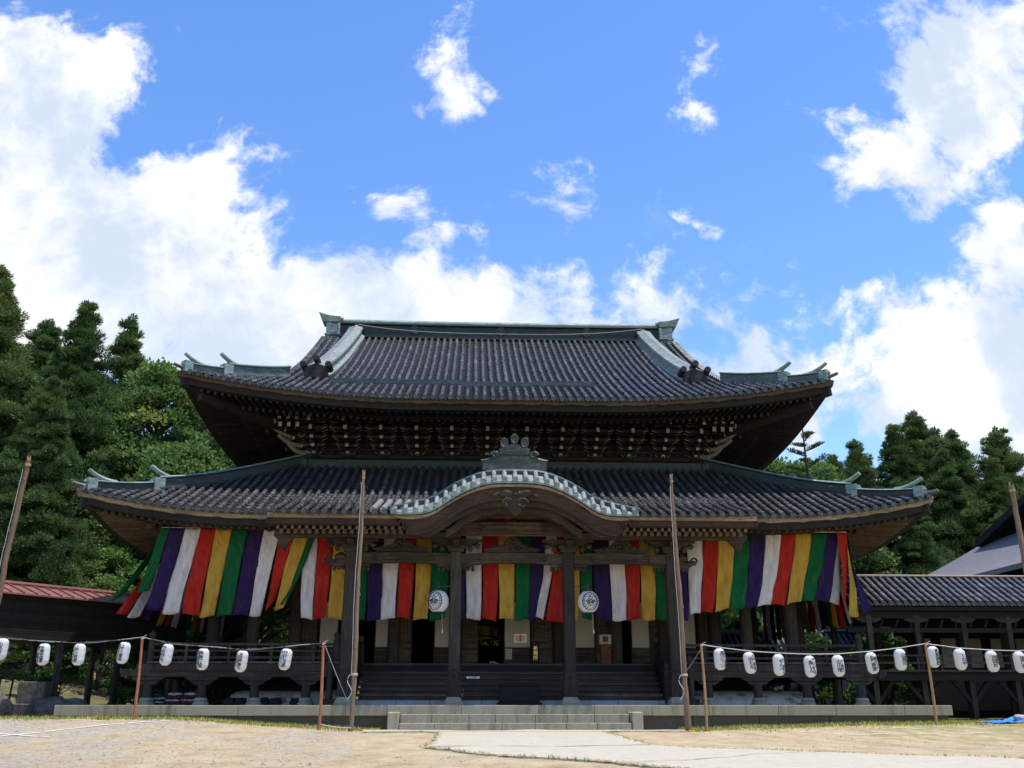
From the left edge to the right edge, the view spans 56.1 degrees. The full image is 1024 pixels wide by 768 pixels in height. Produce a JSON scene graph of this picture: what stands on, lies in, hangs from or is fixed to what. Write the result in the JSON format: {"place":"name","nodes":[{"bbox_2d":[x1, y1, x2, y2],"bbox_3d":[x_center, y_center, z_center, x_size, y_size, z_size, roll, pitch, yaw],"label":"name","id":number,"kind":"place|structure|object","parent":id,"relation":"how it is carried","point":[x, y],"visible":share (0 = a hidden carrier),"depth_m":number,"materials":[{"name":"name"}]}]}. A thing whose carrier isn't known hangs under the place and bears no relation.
{"place":"outdoors","nodes":[
{"label":"outdoors","id":0,"kind":"place"},
{"bbox_2d":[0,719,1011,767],"bbox_3d":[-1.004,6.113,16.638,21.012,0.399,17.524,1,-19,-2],"label":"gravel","id":1,"kind":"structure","parent":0,"point":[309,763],"depth_m":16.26,"materials":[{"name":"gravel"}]},
{"bbox_2d":[0,661,1023,767],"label":"ground","id":2,"kind":"structure","parent":0,"point":[383,749],"depth_m":18.26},
{"bbox_2d":[0,691,13,715],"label":"garden rock","id":3,"kind":"object","parent":2,"relation":"on","point":[6,706],"visible":0.82,"depth_m":27.38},
{"bbox_2d":[0,456,30,602],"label":"log pole","id":4,"kind":"object","parent":2,"relation":"on","point":[11,530],"visible":1,"depth_m":23.52,"materials":[{"name":"brown wood"}]},
{"bbox_2d":[0,667,35,698],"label":"hedge","id":5,"kind":"object","parent":2,"relation":"on","point":[22,674],"visible":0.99,"depth_m":29.76,"materials":[{"name":"green plant"}]},
{"bbox_2d":[0,263,39,504],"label":"cedar tree","id":6,"kind":"object","parent":2,"relation":"on","point":[14,371],"visible":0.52,"depth_m":49.53,"materials":[{"name":"green plant"}]},
{"bbox_2d":[0,643,48,669],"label":"broadleaf tree","id":7,"kind":"object","parent":2,"relation":"on","point":[13,654],"visible":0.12,"depth_m":37.16,"materials":[{"name":"green plant"}]},
{"bbox_2d":[11,682,52,716],"bbox_3d":[-14.533,9.702,29.122,1.000,1.280,0.700,1,-19,-2],"label":"stone trough","id":8,"kind":"object","parent":2,"relation":"on","point":[28,694],"visible":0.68,"depth_m":28.93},
{"bbox_2d":[6,318,87,647],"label":"cedar tree","id":9,"kind":"object","parent":2,"relation":"on","point":[45,336],"visible":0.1,"depth_m":56.66,"materials":[{"name":"green plant"}]},
{"bbox_2d":[33,696,65,716],"bbox_3d":[-13.798,9.676,28.543,0.884,0.753,0.956,13,-23,-35],"label":"garden rock","id":10,"kind":"object","parent":2,"relation":"on","point":[41,707],"visible":0.53,"depth_m":28.24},
{"bbox_2d":[0,375,104,663],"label":"cedar tree","id":11,"kind":"object","parent":2,"relation":"on","point":[41,551],"visible":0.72,"depth_m":42.04,"materials":[{"name":"green plant"}]},
{"bbox_2d":[19,646,94,695],"bbox_3d":[-16.233,9.970,34.450,2.702,3.574,3.086,-1,-19,3],"label":"shrub","id":12,"kind":"object","parent":2,"relation":"on","point":[74,672],"visible":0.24,"depth_m":34.02,"materials":[{"name":"green plant"}]},
{"bbox_2d":[0,299,136,659],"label":"cedar tree","id":13,"kind":"object","parent":2,"relation":"on","point":[81,376],"visible":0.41,"depth_m":50.51,"materials":[{"name":"green plant"}]},
{"bbox_2d":[65,698,89,704],"bbox_3d":[-13.107,9.743,28.716,0.909,0.680,0.821,-5,-19,13],"label":"garden rock","id":14,"kind":"object","parent":2,"relation":"on","point":[74,701],"visible":0.3,"depth_m":28.70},
{"bbox_2d":[31,475,136,588],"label":"ginkgo tree","id":15,"kind":"object","parent":2,"relation":"on","point":[93,570],"visible":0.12,"depth_m":45.84,"materials":[{"name":"green plant"}]},
{"bbox_2d":[48,571,135,690],"bbox_3d":[-16.545,10.312,39.298,4.322,5.112,4.468,-6,-19,18],"label":"broadleaf tree","id":16,"kind":"object","parent":2,"relation":"on","point":[109,582],"visible":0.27,"depth_m":39.06,"materials":[{"name":"green plant"}]},
{"bbox_2d":[0,580,187,704],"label":"covered corridor","id":17,"kind":"object","parent":2,"relation":"on","point":[39,612],"visible":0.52,"depth_m":30.91,"materials":[{"name":"wood"}]},
{"bbox_2d":[88,312,150,661],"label":"cedar tree","id":18,"kind":"object","parent":2,"relation":"on","point":[127,347],"visible":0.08,"depth_m":64.32,"materials":[{"name":"green plant"}]},
{"bbox_2d":[100,649,172,704],"bbox_3d":[-13.912,10.892,35.726,2.743,3.177,2.402,12,-22,-31],"label":"shrub","id":19,"kind":"object","parent":2,"relation":"on","point":[123,692],"visible":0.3,"depth_m":35.51,"materials":[{"name":"green plant"}]},
{"bbox_2d":[132,635,145,719],"bbox_3d":[-9.513,7.511,24.464,0.096,2.171,0.148,18,-25,-42],"label":"lantern post","id":20,"kind":"object","parent":2,"relation":"on","point":[138,682],"visible":0.97,"depth_m":24.46,"materials":[{"name":"brown wood"}]},
{"bbox_2d":[0,636,139,642],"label":"festoon","id":21,"kind":"object","parent":20,"relation":"attached to","point":[69,642],"visible":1,"depth_m":24.69,"materials":[{"name":"grey fabric"}]},
{"bbox_2d":[0,636,8,659],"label":"paper lantern","id":22,"kind":"object","parent":21,"relation":"hanging from","point":[4,644],"visible":1,"depth_m":24.50,"materials":[{"name":"paper"}]},
{"bbox_2d":[36,642,50,664],"bbox_3d":[-11.994,6.893,24.582,0.304,0.595,0.311,1,-19,-2],"label":"paper lantern","id":23,"kind":"object","parent":21,"relation":"hanging from","point":[43,653],"visible":1,"depth_m":24.47,"materials":[{"name":"paper"}]},
{"bbox_2d":[71,641,85,664],"bbox_3d":[-11.104,6.905,24.619,0.309,0.595,0.306,1,-19,-2],"label":"paper lantern","id":24,"kind":"object","parent":21,"relation":"hanging from","point":[78,654],"visible":1,"depth_m":24.51,"materials":[{"name":"paper"}]},
{"bbox_2d":[116,640,130,663],"bbox_3d":[-9.986,6.883,24.678,0.327,0.601,0.308,1,-19,-2],"label":"paper lantern","id":25,"kind":"object","parent":21,"relation":"hanging from","point":[123,652],"visible":1,"depth_m":24.57,"materials":[{"name":"paper"}]},
{"bbox_2d":[144,637,321,649],"bbox_3d":[-7.214,6.723,24.864,4.657,0.331,0.028,1,-19,-2],"label":"festoon","id":26,"kind":"object","parent":20,"relation":"attached to","point":[230,648],"visible":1,"depth_m":24.82,"materials":[{"name":"grey fabric"}]},
{"bbox_2d":[159,643,173,665],"bbox_3d":[-8.886,6.938,24.711,0.328,0.599,0.312,1,-19,-2],"label":"paper lantern","id":27,"kind":"object","parent":26,"relation":"hanging from","point":[166,653],"visible":1,"depth_m":24.60,"materials":[{"name":"paper"}]},
{"bbox_2d":[196,647,208,669],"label":"paper lantern","id":28,"kind":"object","parent":26,"relation":"hanging from","point":[202,660],"visible":1,"depth_m":24.60,"materials":[{"name":"paper"}]},
{"bbox_2d":[235,648,247,671],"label":"paper lantern","id":29,"kind":"object","parent":26,"relation":"hanging from","point":[241,660],"visible":1,"depth_m":24.62,"materials":[{"name":"paper"}]},
{"bbox_2d":[279,646,291,669],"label":"paper lantern","id":30,"kind":"object","parent":26,"relation":"hanging from","point":[285,658],"visible":1,"depth_m":24.68,"materials":[{"name":"paper"}]},
{"bbox_2d":[80,356,232,581],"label":"ginkgo tree","id":31,"kind":"object","parent":2,"relation":"on","point":[158,392],"visible":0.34,"depth_m":52.51,"materials":[{"name":"green plant"}]},
{"bbox_2d":[99,439,235,689],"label":"ginkgo tree","id":32,"kind":"object","parent":2,"relation":"on","point":[184,458],"visible":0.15,"depth_m":47.98,"materials":[{"name":"green plant"}]},
{"bbox_2d":[168,420,228,467],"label":"cedar tree","id":33,"kind":"object","parent":2,"relation":"on","point":[213,443],"visible":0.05,"depth_m":63.73,"materials":[{"name":"green plant"}]},
{"bbox_2d":[172,626,232,704],"bbox_3d":[-12.796,11.852,39.278,3.002,3.972,3.428,4,-19,-11],"label":"shrub","id":34,"kind":"object","parent":2,"relation":"on","point":[214,691],"visible":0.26,"depth_m":38.53,"materials":[{"name":"green plant"}]},
{"bbox_2d":[191,447,289,692],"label":"ginkgo tree","id":35,"kind":"object","parent":2,"relation":"on","point":[280,615],"visible":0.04,"depth_m":51.81,"materials":[{"name":"green plant"}]},
{"bbox_2d":[217,602,288,695],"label":"cedar tree","id":36,"kind":"object","parent":2,"relation":"on","point":[229,686],"visible":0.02,"depth_m":55.78,"materials":[{"name":"green plant"}]},
{"bbox_2d":[236,641,281,691],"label":"shrub","id":37,"kind":"object","parent":2,"relation":"on","point":[242,688],"visible":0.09,"depth_m":41.70,"materials":[{"name":"green plant"}]},
{"bbox_2d":[317,640,327,729],"bbox_3d":[-4.859,7.752,24.608,0.159,2.296,0.093,-9,-20,25],"label":"lantern post","id":38,"kind":"object","parent":2,"relation":"on","point":[321,688],"visible":0.96,"depth_m":24.59,"materials":[{"name":"brown wood"}]},
{"bbox_2d":[348,470,364,731],"bbox_3d":[-4.078,5.652,25.360,0.168,6.933,0.170,-5,-19,15],"label":"log pole","id":39,"kind":"object","parent":2,"relation":"on","point":[354,679],"visible":0.99,"depth_m":25.11,"materials":[{"name":"brown wood"}]},
{"bbox_2d":[347,482,361,699],"bbox_3d":[-4.085,5.385,25.409,0.181,5.662,0.258,-12,-22,32],"label":"rope","id":40,"kind":"object","parent":39,"relation":"attached to","point":[353,605],"visible":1,"depth_m":25.16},
{"bbox_2d":[53,700,952,730],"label":"stone terrace","id":41,"kind":"structure","parent":2,"relation":"on","point":[545,715],"depth_m":25.86,"materials":[{"name":"stone"}]},
{"bbox_2d":[151,695,167,704],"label":"folded mats","id":42,"kind":"object","parent":41,"relation":"on","point":[159,699],"visible":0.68,"depth_m":28.36,"materials":[{"name":"blue fabric"}]},
{"bbox_2d":[71,312,938,704],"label":"temple hall","id":43,"kind":"structure","parent":41,"relation":"on","point":[445,434],"depth_m":31.77,"materials":[{"name":"wood"}]},
{"bbox_2d":[109,531,231,640],"bbox_3d":[-11.632,7.315,33.794,1.352,2.802,10.140,1,-19,-2],"label":"striped curtain","id":44,"kind":"object","parent":43,"relation":"hanging from","point":[138,608],"visible":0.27,"depth_m":30.18,"materials":[{"name":"multicoloured fabric"}]},
{"bbox_2d":[300,601,318,661],"bbox_3d":[-6.790,8.202,31.794,0.710,2.020,0.062,1,-19,-2],"label":"folding door","id":45,"kind":"structure","parent":43,"relation":"in","point":[309,627],"depth_m":31.74,"materials":[{"name":"brown wood"}]},
{"bbox_2d":[399,601,412,662],"bbox_3d":[-3.683,8.245,31.923,0.730,2.020,0.062,1,-19,-2],"label":"folding door","id":46,"kind":"structure","parent":43,"relation":"in","point":[405,640],"depth_m":31.84,"materials":[{"name":"brown wood"}]},
{"bbox_2d":[428,583,448,632],"bbox_3d":[-2.166,6.548,28.098,0.617,1.452,0.633,1,-19,-2],"label":"crest lantern","id":47,"kind":"object","parent":43,"relation":"hanging from","point":[438,600],"visible":1,"depth_m":27.95,"materials":[{"name":"paper"}]},
{"bbox_2d":[461,601,478,663],"bbox_3d":[-1.415,8.277,32.017,0.590,2.020,0.062,1,-19,-2],"label":"folding door","id":48,"kind":"structure","parent":43,"relation":"in","point":[469,640],"depth_m":31.92,"materials":[{"name":"brown wood"}]},
{"bbox_2d":[137,527,858,622],"bbox_3d":[-0.232,5.912,29.619,22.146,2.811,0.636,1,-19,-2],"label":"striped curtain","id":49,"kind":"object","parent":43,"relation":"hanging from","point":[722,566],"visible":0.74,"depth_m":29.41,"materials":[{"name":"multicoloured fabric"}]},
{"bbox_2d":[531,644,539,663],"bbox_3d":[0.772,8.899,31.569,0.260,0.684,0.048,1,-19,-2],"label":"name board","id":50,"kind":"object","parent":43,"relation":"on","point":[535,653],"visible":0.98,"depth_m":31.56,"materials":[{"name":"brown wood"}]},
{"bbox_2d":[531,602,552,663],"bbox_3d":[1.007,8.310,32.117,0.720,2.020,0.062,1,-19,-2],"label":"folding door","id":51,"kind":"structure","parent":43,"relation":"in","point":[541,629],"depth_m":32.05,"materials":[{"name":"brown wood"}]},
{"bbox_2d":[578,584,598,633],"bbox_3d":[2.251,6.609,28.281,0.615,1.452,0.633,1,-19,-2],"label":"crest lantern","id":52,"kind":"object","parent":43,"relation":"hanging from","point":[588,602],"visible":1,"depth_m":28.13,"materials":[{"name":"paper"}]},
{"bbox_2d":[595,611,607,663],"bbox_3d":[3.210,8.341,32.208,0.830,2.020,0.062,1,-19,-2],"label":"folding door","id":53,"kind":"structure","parent":43,"relation":"in","point":[601,626],"depth_m":32.20,"materials":[{"name":"brown wood"}]},
{"bbox_2d":[598,635,611,663],"bbox_3d":[3.041,8.652,31.243,0.420,0.942,0.380,1,-19,-2],"label":"box stand","id":54,"kind":"object","parent":43,"relation":"on","point":[605,644],"visible":0.88,"depth_m":31.12,"materials":[{"name":"brown wood"}]},
{"bbox_2d":[650,604,657,663],"bbox_3d":[4.934,8.365,32.280,0.580,2.020,0.062,1,-19,-2],"label":"folding door","id":55,"kind":"structure","parent":43,"relation":"in","point":[653,624],"depth_m":32.28,"materials":[{"name":"brown wood"}]},
{"bbox_2d":[696,612,709,661],"bbox_3d":[6.512,8.387,32.345,0.540,2.020,0.062,1,-19,-2],"label":"folding door","id":56,"kind":"structure","parent":43,"relation":"in","point":[705,613],"depth_m":32.32,"materials":[{"name":"brown wood"}]},
{"bbox_2d":[762,533,871,641],"bbox_3d":[10.840,7.646,34.785,0.778,2.802,10.014,1,-19,-2],"label":"striped curtain","id":57,"kind":"object","parent":43,"relation":"hanging from","point":[768,612],"visible":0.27,"depth_m":33.29,"materials":[{"name":"multicoloured fabric"}]},
{"bbox_2d":[497,683,541,704],"bbox_3d":[0.220,8.952,27.722,1.280,0.607,0.385,1,-19,-2],"label":"offertory chest","id":58,"kind":"object","parent":41,"relation":"on","point":[519,694],"visible":0.96,"depth_m":27.59,"materials":[{"name":"brown wood"}]},
{"bbox_2d":[0,714,1021,737],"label":"grass","id":59,"kind":"structure","parent":2,"relation":"on","point":[314,726],"depth_m":25.25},
{"bbox_2d":[357,729,685,732],"bbox_3d":[0.328,8.866,24.474,8.668,0.096,1.630,1,-19,-2],"label":"path apron","id":60,"kind":"object","parent":2,"relation":"on","point":[524,730],"visible":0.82,"depth_m":24.03,"materials":[{"name":"concrete"}]},
{"bbox_2d":[670,474,691,731],"bbox_3d":[4.506,5.780,25.713,0.230,6.952,0.181,1,-19,-2],"label":"log pole","id":61,"kind":"object","parent":2,"relation":"on","point":[687,719],"visible":0.98,"depth_m":25.46,"materials":[{"name":"brown wood"}]},
{"bbox_2d":[670,486,687,699],"bbox_3d":[4.482,5.518,25.776,0.192,5.642,0.266,-12,-22,32],"label":"rope","id":62,"kind":"object","parent":61,"relation":"attached to","point":[677,603],"visible":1,"depth_m":25.54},
{"bbox_2d":[700,642,707,730],"bbox_3d":[5.040,7.922,25.007,0.160,2.326,0.093,-9,-21,26],"label":"lantern post","id":63,"kind":"object","parent":2,"relation":"on","point":[704,689],"visible":0.97,"depth_m":25.00,"materials":[{"name":"brown wood"}]},
{"bbox_2d":[702,644,922,654],"bbox_3d":[8.027,7.023,25.466,6.042,0.298,0.028,1,-19,-2],"label":"festoon","id":64,"kind":"object","parent":63,"relation":"attached to","point":[813,654],"visible":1,"depth_m":25.41,"materials":[{"name":"grey fabric"}]},
{"bbox_2d":[714,648,725,669],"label":"paper lantern","id":65,"kind":"object","parent":64,"relation":"hanging from","point":[719,659],"visible":1,"depth_m":25.16,"materials":[{"name":"paper"}]},
{"bbox_2d":[743,651,756,673],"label":"paper lantern","id":66,"kind":"object","parent":64,"relation":"hanging from","point":[749,663],"visible":1,"depth_m":25.17,"materials":[{"name":"paper"}]},
{"bbox_2d":[773,653,784,675],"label":"paper lantern","id":67,"kind":"object","parent":64,"relation":"hanging from","point":[778,665],"visible":1,"depth_m":25.18,"materials":[{"name":"paper"}]},
{"bbox_2d":[803,654,816,676],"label":"paper lantern","id":68,"kind":"object","parent":64,"relation":"hanging from","point":[810,666],"visible":1,"depth_m":25.20,"materials":[{"name":"paper"}]},
{"bbox_2d":[832,654,844,676],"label":"paper lantern","id":69,"kind":"object","parent":64,"relation":"hanging from","point":[838,665],"visible":1,"depth_m":25.24,"materials":[{"name":"paper"}]},
{"bbox_2d":[865,650,878,673],"bbox_3d":[9.526,7.364,25.416,0.334,0.599,0.307,1,-19,-2],"label":"paper lantern","id":70,"kind":"object","parent":64,"relation":"hanging from","point":[871,662],"visible":1,"depth_m":25.30,"materials":[{"name":"paper"}]},
{"bbox_2d":[894,648,906,669],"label":"paper lantern","id":71,"kind":"object","parent":64,"relation":"hanging from","point":[900,659],"visible":1,"depth_m":25.36,"materials":[{"name":"paper"}]},
{"bbox_2d":[425,745,1023,767],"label":"path arm","id":72,"kind":"object","parent":2,"relation":"on","point":[672,756],"visible":0.84,"depth_m":12.97},
{"bbox_2d":[355,730,1023,761],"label":"weeds","id":73,"kind":"object","parent":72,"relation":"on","point":[464,751],"visible":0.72,"depth_m":14.92,"materials":[{"name":"green plant"}]},
{"bbox_2d":[361,730,1023,767],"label":"earth clods","id":74,"kind":"object","parent":72,"relation":"on","point":[608,760],"visible":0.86,"depth_m":14.22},
{"bbox_2d":[724,617,773,655],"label":"shrub","id":75,"kind":"object","parent":2,"relation":"on","point":[735,624],"visible":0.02,"depth_m":45.43,"materials":[{"name":"green plant"}]},
{"bbox_2d":[729,637,795,690],"bbox_3d":[10.144,12.264,39.512,3.086,3.574,2.702,-5,-19,14],"label":"shrub","id":76,"kind":"object","parent":2,"relation":"on","point":[764,687],"visible":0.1,"depth_m":39.62,"materials":[{"name":"green plant"}]},
{"bbox_2d":[720,456,812,655],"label":"ginkgo tree","id":77,"kind":"object","parent":2,"relation":"on","point":[776,465],"visible":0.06,"depth_m":62.70,"materials":[{"name":"green plant"}]},
{"bbox_2d":[721,629,856,704],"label":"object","id":78,"kind":"structure","parent":2,"relation":"on","point":[731,636],"depth_m":42.15,"materials":[{"name":"plant"}]},
{"bbox_2d":[783,429,855,569],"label":"pine tree","id":79,"kind":"object","parent":2,"relation":"on","point":[805,436],"visible":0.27,"depth_m":62.44,"materials":[{"name":"green plant"}]},
{"bbox_2d":[760,457,887,612],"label":"ginkgo tree","id":80,"kind":"object","parent":2,"relation":"on","point":[832,475],"visible":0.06,"depth_m":71.31,"materials":[{"name":"green plant"}]},
{"bbox_2d":[794,632,856,704],"bbox_3d":[12.617,12.006,39.057,2.852,3.773,3.257,9,-21,-26],"label":"shrub","id":81,"kind":"object","parent":2,"relation":"on","point":[826,691],"visible":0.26,"depth_m":38.59,"materials":[{"name":"green plant"}]},
{"bbox_2d":[822,453,847,480],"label":"cedar tree","id":82,"kind":"object","parent":2,"relation":"on","point":[832,459],"visible":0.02,"depth_m":76.70,"materials":[{"name":"green plant"}]},
{"bbox_2d":[839,439,884,563],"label":"cedar tree","id":83,"kind":"object","parent":2,"relation":"on","point":[856,460],"visible":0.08,"depth_m":76.47,"materials":[{"name":"green plant"}]},
{"bbox_2d":[803,536,930,629],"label":"ginkgo tree","id":84,"kind":"object","parent":2,"relation":"on","point":[872,562],"visible":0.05,"depth_m":60.01,"materials":[{"name":"green plant"}]},
{"bbox_2d":[847,626,939,704],"bbox_3d":[14.303,11.129,36.627,3.002,3.972,3.428,1,-19,-2],"label":"shrub","id":85,"kind":"object","parent":2,"relation":"on","point":[891,641],"visible":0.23,"depth_m":36.35,"materials":[{"name":"green plant"}]},
{"bbox_2d":[874,423,934,519],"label":"cedar tree","id":86,"kind":"object","parent":2,"relation":"on","point":[897,453],"visible":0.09,"depth_m":76.53,"materials":[{"name":"green plant"}]},
{"bbox_2d":[877,515,947,574],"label":"cedar tree","id":87,"kind":"object","parent":2,"relation":"on","point":[914,546],"visible":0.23,"depth_m":60.22,"materials":[{"name":"green plant"}]},
{"bbox_2d":[812,574,1023,719],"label":"covered corridor","id":88,"kind":"object","parent":2,"relation":"on","point":[961,603],"visible":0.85,"depth_m":32.85,"materials":[{"name":"wood"}]},
{"bbox_2d":[881,477,955,574],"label":"cedar tree","id":89,"kind":"object","parent":2,"relation":"on","point":[892,485],"visible":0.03,"depth_m":66.32,"materials":[{"name":"green plant"}]},
{"bbox_2d":[836,626,1023,717],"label":"side wing","id":90,"kind":"structure","parent":2,"relation":"on","point":[994,701],"depth_m":39.19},
{"bbox_2d":[924,641,937,724],"bbox_3d":[11.075,7.913,25.288,0.160,2.211,0.093,-9,-21,26],"label":"lantern post","id":91,"kind":"object","parent":2,"relation":"on","point":[931,686],"visible":0.96,"depth_m":25.27,"materials":[{"name":"brown wood"}]},
{"bbox_2d":[929,644,1023,650],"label":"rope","id":92,"kind":"object","parent":91,"relation":"attached to","point":[978,649],"visible":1,"depth_m":25.64,"materials":[{"name":"white fabric"}]},
{"bbox_2d":[927,645,939,667],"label":"paper lantern","id":93,"kind":"object","parent":92,"relation":"hanging from","point":[933,656],"visible":1,"depth_m":25.42,"materials":[{"name":"paper"}]},
{"bbox_2d":[953,648,966,669],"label":"paper lantern","id":94,"kind":"object","parent":92,"relation":"hanging from","point":[959,656],"visible":1,"depth_m":25.44,"materials":[{"name":"paper"}]},
{"bbox_2d":[985,650,999,671],"bbox_3d":[12.783,7.361,25.567,0.324,0.598,0.307,1,-19,-2],"label":"paper lantern","id":95,"kind":"object","parent":92,"relation":"hanging from","point":[991,659],"visible":1,"depth_m":25.46,"materials":[{"name":"paper"}]},
{"bbox_2d":[1012,651,1023,672],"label":"paper lantern","id":96,"kind":"object","parent":92,"relation":"hanging from","point":[1018,658],"visible":1,"depth_m":25.49,"materials":[{"name":"paper"}]},
{"bbox_2d":[890,409,983,538],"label":"cedar tree","id":97,"kind":"object","parent":2,"relation":"on","point":[922,442],"visible":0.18,"depth_m":77.54,"materials":[{"name":"green plant"}]},
{"bbox_2d":[925,448,990,560],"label":"cedar tree","id":98,"kind":"object","parent":2,"relation":"on","point":[955,514],"visible":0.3,"depth_m":70.14,"materials":[{"name":"green plant"}]},
{"bbox_2d":[943,427,981,499],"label":"cedar tree","id":99,"kind":"object","parent":2,"relation":"on","point":[959,452],"visible":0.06,"depth_m":83.08,"materials":[{"name":"green plant"}]},
{"bbox_2d":[928,494,1023,574],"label":"side hall","id":100,"kind":"structure","parent":2,"relation":"on","point":[996,551],"depth_m":46.43,"materials":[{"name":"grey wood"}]},
{"bbox_2d":[964,457,1018,548],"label":"cedar tree","id":101,"kind":"object","parent":2,"relation":"on","point":[995,492],"visible":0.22,"depth_m":70.02,"materials":[{"name":"green plant"}]},
{"bbox_2d":[968,425,1023,528],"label":"cedar tree","id":102,"kind":"object","parent":2,"relation":"on","point":[996,443],"visible":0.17,"depth_m":75.11,"materials":[{"name":"green plant"}]},
{"bbox_2d":[977,714,1023,722],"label":"blue tarp","id":103,"kind":"object","parent":2,"relation":"on","point":[1017,718],"visible":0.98,"depth_m":27.05,"materials":[{"name":"plastic"}]},
{"bbox_2d":[1008,482,1023,572],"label":"log pole","id":104,"kind":"object","parent":2,"relation":"on","point":[1012,491],"visible":1,"depth_m":25.75,"materials":[{"name":"brown wood"}]},
{"bbox_2d":[0,0,1023,488],"label":"sky","id":105,"kind":"structure","parent":0,"point":[808,184],"materials":[{"name":"blue"}]},
{"bbox_2d":[428,731,651,746],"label":"path","id":106,"kind":"structure","parent":0,"point":[549,739],"depth_m":19.31,"materials":[{"name":"concrete"}]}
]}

